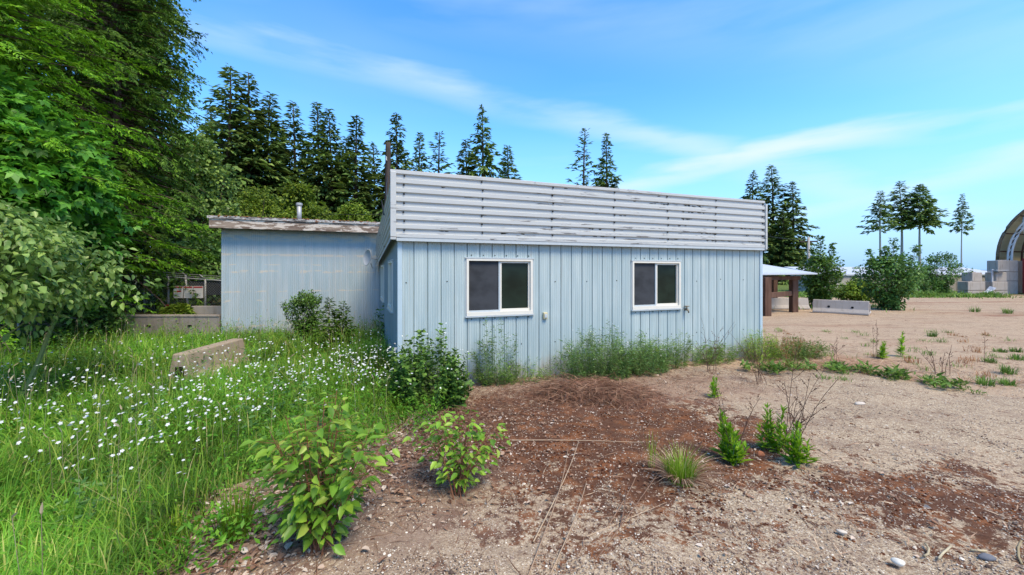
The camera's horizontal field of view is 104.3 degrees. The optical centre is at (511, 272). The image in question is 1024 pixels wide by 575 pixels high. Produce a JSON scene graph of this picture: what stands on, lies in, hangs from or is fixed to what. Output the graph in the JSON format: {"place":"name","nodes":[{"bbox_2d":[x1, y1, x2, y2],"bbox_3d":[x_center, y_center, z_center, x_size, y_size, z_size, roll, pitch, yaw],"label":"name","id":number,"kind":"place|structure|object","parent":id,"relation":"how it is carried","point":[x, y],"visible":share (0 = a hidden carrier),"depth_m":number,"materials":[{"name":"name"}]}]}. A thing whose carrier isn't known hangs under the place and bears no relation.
{"place":"outdoors","nodes":[
{"label":"outdoors","id":0,"kind":"place"},
{"bbox_2d":[39,288,220,313],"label":"bank","id":1,"kind":"structure","parent":0,"point":[150,308],"depth_m":12.62,"materials":[{"name":"plant"}]},
{"bbox_2d":[8,1,201,272],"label":"poplar tree","id":2,"kind":"object","parent":1,"relation":"on","point":[191,66],"depth_m":19.11,"materials":[{"name":"green plant"}]},
{"bbox_2d":[35,230,196,307],"bbox_3d":[-14.219,-0.150,13.973,4.932,4.134,4.704,0,0,0],"label":"bank shrub","id":3,"kind":"object","parent":1,"relation":"on","point":[153,300],"visible":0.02,"depth_m":14.04,"materials":[{"name":"green plant"}]},
{"bbox_2d":[46,0,207,299],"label":"poplar tree","id":4,"kind":"object","parent":1,"relation":"on","point":[185,152],"visible":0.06,"depth_m":17.07,"materials":[{"name":"green plant"}]},
{"bbox_2d":[35,270,220,311],"bbox_3d":[-11.376,0.636,11.889,6.234,1.432,0.102,0,0,0],"label":"chain link fence","id":5,"kind":"object","parent":1,"relation":"on","point":[211,286],"visible":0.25,"depth_m":11.88,"materials":[{"name":"metal"}]},
{"bbox_2d":[133,230,220,308],"bbox_3d":[-10.613,0.184,13.483,3.935,3.312,3.498,0,0,29],"label":"bank shrub","id":6,"kind":"object","parent":1,"relation":"on","point":[215,251],"visible":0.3,"depth_m":13.07,"materials":[{"name":"green plant"}]},
{"bbox_2d":[157,302,196,313],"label":"bank shrub","id":7,"kind":"object","parent":1,"relation":"on","point":[181,308],"visible":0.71,"depth_m":10.80,"materials":[{"name":"green plant"}]},
{"bbox_2d":[161,128,249,274],"bbox_3d":[-15.198,-2.666,19.198,4.850,8.336,4.227,0,0,0],"label":"broadleaf tree","id":8,"kind":"object","parent":1,"relation":"on","point":[210,165],"visible":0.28,"depth_m":19.12,"materials":[{"name":"green plant"}]},
{"bbox_2d":[191,306,220,313],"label":"concrete curb","id":9,"kind":"structure","parent":1,"relation":"on","point":[207,309],"depth_m":11.30,"materials":[{"name":"concrete"}]},
{"bbox_2d":[202,183,285,248],"bbox_3d":[-15.607,-1.960,24.363,5.118,6.846,5.525,0,0,33],"label":"roadside shrub","id":10,"kind":"object","parent":1,"relation":"on","point":[250,198],"visible":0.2,"depth_m":23.58,"materials":[{"name":"green plant"}]},
{"bbox_2d":[330,198,373,221],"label":"roadside shrub","id":11,"kind":"object","parent":1,"relation":"on","point":[352,208],"visible":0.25,"depth_m":23.64,"materials":[{"name":"green plant"}]},
{"bbox_2d":[0,282,1023,574],"bbox_3d":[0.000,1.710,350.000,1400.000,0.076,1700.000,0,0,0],"label":"ground","id":12,"kind":"structure","parent":0,"point":[956,316],"depth_m":10.46,"materials":[{"name":"sand"}]},
{"bbox_2d":[0,0,140,307],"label":"fir tree","id":13,"kind":"object","parent":12,"relation":"on","point":[40,51],"visible":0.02,"depth_m":12.00,"materials":[{"name":"green plant"}]},
{"bbox_2d":[13,286,134,345],"bbox_3d":[-10.206,1.143,9.565,2.188,1.817,2.074,0,0,0],"label":"bank shrub","id":14,"kind":"object","parent":12,"relation":"on","point":[92,317],"visible":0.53,"depth_m":9.34,"materials":[{"name":"green plant"}]},
{"bbox_2d":[0,65,149,277],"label":"maple tree","id":15,"kind":"object","parent":12,"relation":"on","point":[29,172],"visible":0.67,"depth_m":7.80,"materials":[{"name":"green plant"}]},
{"bbox_2d":[0,196,165,406],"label":"willow shrub","id":16,"kind":"object","parent":12,"relation":"on","point":[29,253],"visible":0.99,"depth_m":4.92,"materials":[{"name":"green plant"}]},
{"bbox_2d":[0,0,216,353],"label":"spruce tree","id":17,"kind":"object","parent":12,"relation":"on","point":[48,47],"visible":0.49,"depth_m":9.36,"materials":[{"name":"green plant"}]},
{"bbox_2d":[0,0,220,312],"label":"hemlock tree","id":18,"kind":"object","parent":12,"relation":"on","point":[135,20],"visible":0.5,"depth_m":11.85,"materials":[{"name":"green plant"}]},
{"bbox_2d":[1,314,220,337],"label":"retaining wall","id":19,"kind":"structure","parent":12,"relation":"on","point":[156,319],"depth_m":10.20,"materials":[{"name":"concrete"}]},
{"bbox_2d":[143,501,207,545],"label":"grass tuft","id":20,"kind":"object","parent":12,"relation":"on","point":[179,524],"visible":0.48,"depth_m":2.57,"materials":[{"name":"plant"}]},
{"bbox_2d":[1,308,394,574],"bbox_3d":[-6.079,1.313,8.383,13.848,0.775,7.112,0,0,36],"label":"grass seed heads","id":21,"kind":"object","parent":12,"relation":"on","point":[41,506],"depth_m":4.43,"materials":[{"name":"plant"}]},
{"bbox_2d":[166,338,250,383],"bbox_3d":[-4.977,1.454,6.594,0.500,0.491,1.415,0,0,-4],"label":"concrete block","id":22,"kind":"object","parent":12,"relation":"on","point":[227,344],"depth_m":6.34,"materials":[{"name":"concrete"}]},
{"bbox_2d":[0,310,429,574],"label":"meadow grass","id":23,"kind":"structure","parent":12,"relation":"on","point":[102,566],"depth_m":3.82,"materials":[{"name":"plant"}]},
{"bbox_2d":[0,323,412,473],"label":"white wildflowers","id":24,"kind":"object","parent":23,"relation":"on","point":[115,420],"visible":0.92,"depth_m":3.99,"materials":[{"name":"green plant"}]},
{"bbox_2d":[0,315,453,574],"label":"meadow herbs","id":25,"kind":"object","parent":12,"relation":"on","point":[221,541],"visible":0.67,"depth_m":3.74,"materials":[{"name":"green plant"}]},
{"bbox_2d":[183,63,274,245],"bbox_3d":[-26.960,-9.058,38.320,11.850,21.522,12.832,0,0,37],"label":"fir tree","id":26,"kind":"object","parent":12,"relation":"on","point":[220,112],"visible":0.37,"depth_m":37.80,"materials":[{"name":"green plant"}]},
{"bbox_2d":[210,72,295,213],"bbox_3d":[-26.011,-9.069,40.186,11.694,22.138,12.990,0,0,-7],"label":"fir tree","id":27,"kind":"object","parent":12,"relation":"on","point":[250,103],"visible":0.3,"depth_m":39.31,"materials":[{"name":"green plant"}]},
{"bbox_2d":[234,91,296,215],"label":"fir tree","id":28,"kind":"object","parent":12,"relation":"on","point":[275,129],"visible":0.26,"depth_m":40.55,"materials":[{"name":"green plant"}]},
{"bbox_2d":[207,215,379,335],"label":"metal shed","id":29,"kind":"structure","parent":12,"relation":"on","point":[269,265],"depth_m":10.65,"materials":[{"name":"metal"}]},
{"bbox_2d":[271,100,318,214],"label":"fir tree","id":30,"kind":"object","parent":12,"relation":"on","point":[293,153],"visible":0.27,"depth_m":43.63,"materials":[{"name":"green plant"}]},
{"bbox_2d":[269,179,335,219],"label":"roadside shrub","id":31,"kind":"object","parent":12,"relation":"on","point":[296,193],"visible":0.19,"depth_m":20.66,"materials":[{"name":"green plant"}]},
{"bbox_2d":[280,289,324,341],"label":"bush","id":32,"kind":"object","parent":12,"relation":"on","point":[310,301],"visible":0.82,"depth_m":9.70,"materials":[{"name":"green plant"}]},
{"bbox_2d":[292,102,342,208],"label":"fir tree","id":33,"kind":"object","parent":12,"relation":"on","point":[316,138],"visible":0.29,"depth_m":43.33,"materials":[{"name":"green plant"}]},
{"bbox_2d":[307,297,348,349],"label":"spruce seedling","id":34,"kind":"object","parent":12,"relation":"on","point":[317,328],"visible":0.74,"depth_m":8.96,"materials":[{"name":"green plant"}]},
{"bbox_2d":[299,108,360,219],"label":"fir tree","id":35,"kind":"object","parent":12,"relation":"on","point":[335,165],"visible":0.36,"depth_m":43.32,"materials":[{"name":"green plant"}]},
{"bbox_2d":[323,301,362,350],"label":"spruce seedling","id":36,"kind":"object","parent":12,"relation":"on","point":[342,322],"visible":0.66,"depth_m":9.08,"materials":[{"name":"green plant"}]},
{"bbox_2d":[324,115,383,220],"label":"fir tree","id":37,"kind":"object","parent":12,"relation":"on","point":[356,167],"visible":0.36,"depth_m":44.63,"materials":[{"name":"green plant"}]},
{"bbox_2d":[353,141,384,219],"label":"fir tree","id":38,"kind":"object","parent":12,"relation":"on","point":[373,153],"visible":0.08,"depth_m":47.81,"materials":[{"name":"green plant"}]},
{"bbox_2d":[384,142,390,204],"bbox_3d":[-5.939,-2.240,18.980,0.331,7.887,0.391,0,0,36],"label":"utility pole","id":39,"kind":"object","parent":12,"relation":"on","point":[387,157],"visible":0.38,"depth_m":18.89,"materials":[{"name":"brown wood"}]},
{"bbox_2d":[363,112,416,221],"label":"fir tree","id":40,"kind":"object","parent":12,"relation":"on","point":[399,149],"visible":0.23,"depth_m":45.34,"materials":[{"name":"green plant"}]},
{"bbox_2d":[406,132,430,171],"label":"fir tree","id":41,"kind":"object","parent":12,"relation":"on","point":[418,167],"visible":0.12,"depth_m":50.01,"materials":[{"name":"green plant"}]},
{"bbox_2d":[379,322,474,414],"bbox_3d":[-1.081,1.222,5.125,1.222,1.132,0.891,0,0,0],"label":"bramble bush","id":42,"kind":"object","parent":12,"relation":"on","point":[449,385],"visible":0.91,"depth_m":5.01,"materials":[{"name":"green plant"}]},
{"bbox_2d":[426,131,459,173],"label":"fir tree","id":43,"kind":"object","parent":12,"relation":"on","point":[438,160],"visible":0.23,"depth_m":50.09,"materials":[{"name":"green plant"}]},
{"bbox_2d":[454,139,474,174],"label":"fir tree","id":44,"kind":"object","parent":12,"relation":"on","point":[465,169],"visible":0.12,"depth_m":49.84,"materials":[{"name":"green plant"}]},
{"bbox_2d":[463,104,501,177],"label":"fir tree","id":45,"kind":"object","parent":12,"relation":"on","point":[485,169],"visible":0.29,"depth_m":49.64,"materials":[{"name":"green plant"}]},
{"bbox_2d":[469,319,517,386],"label":"weed clump","id":46,"kind":"object","parent":12,"relation":"on","point":[478,366],"visible":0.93,"depth_m":5.95,"materials":[{"name":"green plant"}]},
{"bbox_2d":[495,145,522,179],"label":"fir tree","id":47,"kind":"object","parent":12,"relation":"on","point":[505,171],"visible":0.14,"depth_m":49.57,"materials":[{"name":"green plant"}]},
{"bbox_2d":[467,356,564,385],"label":"weed clump","id":48,"kind":"object","parent":12,"relation":"on","point":[516,374],"visible":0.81,"depth_m":6.10,"materials":[{"name":"green plant"}]},
{"bbox_2d":[45,359,1023,574],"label":"brown thatch","id":49,"kind":"object","parent":12,"relation":"on","point":[426,443],"visible":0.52,"depth_m":3.42,"materials":[{"name":"plant"}]},
{"bbox_2d":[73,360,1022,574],"bbox_3d":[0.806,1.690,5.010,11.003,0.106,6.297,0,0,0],"label":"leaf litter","id":50,"kind":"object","parent":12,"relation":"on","point":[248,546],"visible":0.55,"depth_m":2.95,"materials":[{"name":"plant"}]},
{"bbox_2d":[376,169,767,388],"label":"metal building","id":51,"kind":"structure","parent":12,"relation":"on","point":[464,257],"depth_m":6.67,"materials":[{"name":"metal"}]},
{"bbox_2d":[387,259,392,313],"bbox_3d":[-2.163,0.237,7.175,0.115,0.910,1.004,0,0,-21],"label":"window","id":52,"kind":"structure","parent":51,"relation":"in","point":[390,263],"depth_m":7.36,"materials":[{"name":"white plastic"}]},
{"bbox_2d":[465,257,534,317],"bbox_3d":[-0.191,0.230,6.305,1.139,0.925,0.115,0,0,-20],"label":"window","id":53,"kind":"structure","parent":51,"relation":"in","point":[494,286],"depth_m":6.29,"materials":[{"name":"white plastic"}]},
{"bbox_2d":[631,260,681,310],"bbox_3d":[2.648,0.234,7.328,1.124,0.915,0.115,0,0,-20],"label":"window","id":54,"kind":"structure","parent":51,"relation":"in","point":[655,284],"depth_m":7.31,"materials":[{"name":"white plastic"}]},
{"bbox_2d":[565,128,602,186],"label":"fir tree","id":55,"kind":"object","parent":12,"relation":"on","point":[584,159],"visible":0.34,"depth_m":54.03,"materials":[{"name":"green plant"}]},
{"bbox_2d":[164,366,1023,574],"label":"gravel pad","id":56,"kind":"object","parent":12,"relation":"on","point":[440,537],"visible":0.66,"depth_m":3.11,"materials":[{"name":"gravel"}]},
{"bbox_2d":[198,472,266,544],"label":"grass tuft","id":57,"kind":"object","parent":56,"relation":"on","point":[224,529],"visible":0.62,"depth_m":2.52,"materials":[{"name":"plant"}]},
{"bbox_2d":[240,388,399,555],"bbox_3d":[-1.166,1.233,2.518,0.948,0.980,0.928,0,0,0],"label":"poplar sapling","id":58,"kind":"object","parent":56,"relation":"on","point":[334,480],"visible":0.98,"depth_m":2.33,"materials":[{"name":"green plant"}]},
{"bbox_2d":[402,404,510,499],"bbox_3d":[-0.430,1.373,3.126,0.771,0.702,0.642,0,0,25],"label":"poplar sapling","id":59,"kind":"object","parent":56,"relation":"on","point":[461,475],"visible":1,"depth_m":3.05,"materials":[{"name":"green plant"}]},
{"bbox_2d":[469,369,711,424],"bbox_3d":[1.350,1.680,5.472,4.234,0.521,2.333,0,0,0],"label":"dead grass heap","id":60,"kind":"object","parent":56,"relation":"on","point":[608,388],"visible":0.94,"depth_m":5.40,"materials":[{"name":"plant"}]},
{"bbox_2d":[512,440,671,574],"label":"dry grass stems","id":61,"kind":"object","parent":56,"relation":"on","point":[621,522],"visible":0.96,"depth_m":2.73,"materials":[{"name":"plant"}]},
{"bbox_2d":[214,378,1021,567],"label":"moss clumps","id":62,"kind":"object","parent":56,"relation":"on","point":[764,524],"visible":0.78,"depth_m":3.25,"materials":[{"name":"plant"}]},
{"bbox_2d":[639,437,736,496],"bbox_3d":[1.430,1.550,3.236,0.880,0.320,0.904,0,0,0],"label":"grass tuft","id":63,"kind":"object","parent":56,"relation":"on","point":[678,470],"visible":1,"depth_m":3.24,"materials":[{"name":"plant"}]},
{"bbox_2d":[710,410,752,465],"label":"leafy weed","id":64,"kind":"object","parent":56,"relation":"on","point":[732,454],"visible":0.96,"depth_m":3.54,"materials":[{"name":"green plant"}]},
{"bbox_2d":[754,402,786,451],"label":"leafy weed","id":65,"kind":"object","parent":56,"relation":"on","point":[771,443],"visible":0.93,"depth_m":3.77,"materials":[{"name":"green plant"}]},
{"bbox_2d":[777,420,817,467],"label":"leafy weed","id":66,"kind":"object","parent":56,"relation":"on","point":[796,456],"visible":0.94,"depth_m":3.46,"materials":[{"name":"green plant"}]},
{"bbox_2d":[778,348,837,454],"bbox_3d":[2.578,1.191,3.533,0.299,1.039,0.388,0,0,-15],"label":"dead stalk","id":67,"kind":"object","parent":56,"relation":"on","point":[803,408],"visible":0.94,"depth_m":3.56,"materials":[{"name":"plant"}]},
{"bbox_2d":[923,540,1022,564],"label":"dry roots","id":68,"kind":"object","parent":56,"relation":"on","point":[978,550],"visible":1,"depth_m":2.40,"materials":[{"name":"plant"}]},
{"bbox_2d":[551,323,643,381],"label":"weed clump","id":69,"kind":"object","parent":12,"relation":"on","point":[610,367],"visible":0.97,"depth_m":6.31,"materials":[{"name":"green plant"}]},
{"bbox_2d":[592,133,623,188],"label":"fir tree","id":70,"kind":"object","parent":12,"relation":"on","point":[601,182],"visible":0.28,"depth_m":53.66,"materials":[{"name":"green plant"}]},
{"bbox_2d":[616,330,678,376],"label":"weed clump","id":71,"kind":"object","parent":12,"relation":"on","point":[642,365],"visible":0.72,"depth_m":6.68,"materials":[{"name":"green plant"}]},
{"bbox_2d":[647,327,706,368],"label":"weed clump","id":72,"kind":"object","parent":12,"relation":"on","point":[684,352],"visible":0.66,"depth_m":7.15,"materials":[{"name":"green plant"}]},
{"bbox_2d":[689,340,745,365],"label":"weed clump","id":73,"kind":"object","parent":12,"relation":"on","point":[717,359],"visible":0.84,"depth_m":7.43,"materials":[{"name":"green plant"}]},
{"bbox_2d":[484,333,1023,574],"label":"straw scatter","id":74,"kind":"object","parent":12,"relation":"on","point":[850,360],"visible":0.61,"depth_m":3.11,"materials":[{"name":"plant"}]},
{"bbox_2d":[735,326,787,361],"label":"weed clump","id":75,"kind":"object","parent":12,"relation":"on","point":[758,348],"visible":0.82,"depth_m":7.69,"materials":[{"name":"plant"}]},
{"bbox_2d":[739,170,786,275],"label":"fir tree","id":76,"kind":"object","parent":12,"relation":"on","point":[750,196],"visible":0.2,"depth_m":57.12,"materials":[{"name":"green plant"}]},
{"bbox_2d":[765,210,805,284],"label":"fir tree","id":77,"kind":"object","parent":12,"relation":"on","point":[787,234],"visible":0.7,"depth_m":55.39,"materials":[{"name":"green plant"}]},
{"bbox_2d":[756,165,815,266],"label":"fir tree","id":78,"kind":"object","parent":12,"relation":"on","point":[774,213],"visible":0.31,"depth_m":59.31,"materials":[{"name":"green plant"}]},
{"bbox_2d":[763,264,817,315],"bbox_3d":[11.011,0.434,17.668,4.044,2.571,6.903,0,0,26],"label":"open shelter","id":79,"kind":"object","parent":12,"relation":"on","point":[770,287],"visible":0.63,"depth_m":16.74,"materials":[{"name":"wood"}]},
{"bbox_2d":[772,298,809,308],"bbox_3d":[12.490,1.450,18.599,2.543,0.500,0.450,0,0,3],"label":"road barrier","id":80,"kind":"object","parent":12,"relation":"on","point":[780,303],"visible":0.41,"depth_m":18.44,"materials":[{"name":"grey concrete"}]},
{"bbox_2d":[763,332,819,357],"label":"weed clump","id":81,"kind":"object","parent":12,"relation":"on","point":[793,338],"visible":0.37,"depth_m":8.09,"materials":[{"name":"plant"}]},
{"bbox_2d":[763,181,819,275],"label":"fir tree","id":82,"kind":"object","parent":12,"relation":"on","point":[798,222],"visible":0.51,"depth_m":57.34,"materials":[{"name":"green plant"}]},
{"bbox_2d":[766,336,830,361],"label":"weed clump","id":83,"kind":"object","parent":12,"relation":"on","point":[803,352],"visible":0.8,"depth_m":7.73,"materials":[{"name":"green plant"}]},
{"bbox_2d":[795,235,846,304],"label":"yard bush","id":84,"kind":"object","parent":12,"relation":"on","point":[816,287],"visible":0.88,"depth_m":18.77,"materials":[{"name":"green plant"}]},
{"bbox_2d":[812,299,870,314],"bbox_3d":[13.610,1.430,16.509,0.450,0.540,1.864,0,0,-44],"label":"road barrier","id":85,"kind":"object","parent":12,"relation":"on","point":[843,307],"visible":1,"depth_m":16.36,"materials":[{"name":"grey concrete"}]},
{"bbox_2d":[829,277,874,302],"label":"yard bush","id":86,"kind":"object","parent":12,"relation":"on","point":[851,291],"visible":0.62,"depth_m":22.85,"materials":[{"name":"green plant"}]},
{"bbox_2d":[740,355,987,394],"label":"edge weeds","id":87,"kind":"object","parent":12,"relation":"on","point":[943,381],"visible":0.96,"depth_m":6.57,"materials":[{"name":"green plant"}]},
{"bbox_2d":[757,330,996,379],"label":"dry yard weeds","id":88,"kind":"object","parent":12,"relation":"on","point":[954,334],"visible":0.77,"depth_m":7.59,"materials":[{"name":"plant"}]},
{"bbox_2d":[856,190,904,257],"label":"fir tree","id":89,"kind":"object","parent":12,"relation":"on","point":[883,212],"visible":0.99,"depth_m":61.92,"materials":[{"name":"green plant"}]},
{"bbox_2d":[758,327,1014,381],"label":"yard weeds","id":90,"kind":"object","parent":12,"relation":"on","point":[845,372],"visible":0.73,"depth_m":8.11,"materials":[{"name":"green plant"}]},
{"bbox_2d":[850,237,929,310],"bbox_3d":[17.313,0.211,18.156,2.605,3.632,2.652,0,0,-20],"label":"yard bush","id":91,"kind":"object","parent":12,"relation":"on","point":[888,293],"visible":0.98,"depth_m":17.96,"materials":[{"name":"green plant"}]},
{"bbox_2d":[778,289,1021,311],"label":"verge grass","id":92,"kind":"structure","parent":12,"relation":"on","point":[923,294],"depth_m":27.22,"materials":[{"name":"green plant"}]},
{"bbox_2d":[885,181,922,253],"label":"fir tree","id":93,"kind":"object","parent":12,"relation":"on","point":[894,198],"visible":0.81,"depth_m":63.83,"materials":[{"name":"green plant"}]},
{"bbox_2d":[887,184,955,265],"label":"fir tree","id":94,"kind":"object","parent":12,"relation":"on","point":[927,219],"visible":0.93,"depth_m":61.58,"materials":[{"name":"green plant"}]},
{"bbox_2d":[911,268,945,292],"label":"yard bush","id":95,"kind":"object","parent":12,"relation":"on","point":[929,284],"visible":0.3,"depth_m":29.58,"materials":[{"name":"green plant"}]},
{"bbox_2d":[918,251,972,293],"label":"yard bush","id":96,"kind":"object","parent":12,"relation":"on","point":[948,280],"visible":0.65,"depth_m":29.83,"materials":[{"name":"green plant"}]},
{"bbox_2d":[947,193,975,265],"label":"fir tree","id":97,"kind":"object","parent":12,"relation":"on","point":[960,220],"visible":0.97,"depth_m":65.87,"materials":[{"name":"green plant"}]},
{"bbox_2d":[957,290,983,293],"bbox_3d":[35.598,1.629,30.875,1.348,0.541,0.750,0,0,0],"label":"concrete block","id":98,"kind":"object","parent":12,"relation":"on","point":[972,291],"depth_m":30.67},
{"bbox_2d":[957,281,984,289],"bbox_3d":[35.598,1.027,30.875,1.348,0.724,0.750,0,0,0],"label":"concrete block","id":99,"kind":"object","parent":98,"relation":"on","point":[968,285],"depth_m":30.50,"materials":[{"name":"concrete"}]},
{"bbox_2d":[962,272,981,280],"bbox_3d":[35.872,0.324,31.075,0.781,0.750,0.750,0,0,0],"label":"concrete block","id":100,"kind":"object","parent":99,"relation":"on","point":[974,276],"depth_m":30.71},
{"bbox_2d":[982,290,1007,294],"bbox_3d":[37.395,1.629,30.875,1.184,0.541,0.750,0,0,0],"label":"concrete block","id":101,"kind":"object","parent":12,"relation":"on","point":[1004,292],"depth_m":30.50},
{"bbox_2d":[982,281,1007,289],"bbox_3d":[37.395,1.027,30.875,1.184,0.724,0.750,0,0,0],"label":"concrete block","id":102,"kind":"object","parent":101,"relation":"on","point":[997,285],"depth_m":30.50,"materials":[{"name":"concrete"}]},
{"bbox_2d":[985,272,1006,280],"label":"concrete block","id":103,"kind":"structure","parent":102,"relation":"on","point":[999,276],"depth_m":30.71,"materials":[{"name":"concrete"}]},
{"bbox_2d":[995,209,1023,293],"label":"arched shelter","id":104,"kind":"object","parent":12,"relation":"on","point":[1010,245],"visible":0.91,"depth_m":32.89,"materials":[{"name":"brown metal"}]},
{"bbox_2d":[21,0,1023,270],"label":"sky","id":105,"kind":"structure","parent":0,"point":[848,100],"materials":[{"name":"blue"}]},
{"bbox_2d":[784,267,986,290],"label":"building","id":106,"kind":"structure","parent":0,"point":[850,273],"depth_m":36.77,"materials":[{"name":"metal"}]},
{"bbox_2d":[999,281,1017,293],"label":"concrete block","id":107,"kind":"structure","parent":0,"point":[1012,287],"depth_m":31.60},
{"bbox_2d":[1006,272,1017,280],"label":"concrete block","id":108,"kind":"structure","parent":107,"relation":"on","point":[1012,276],"depth_m":31.60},
{"bbox_2d":[987,260,1017,271],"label":"concrete block","id":109,"kind":"structure","parent":108,"relation":"on","point":[1003,265],"depth_m":31.60,"materials":[{"name":"concrete"}]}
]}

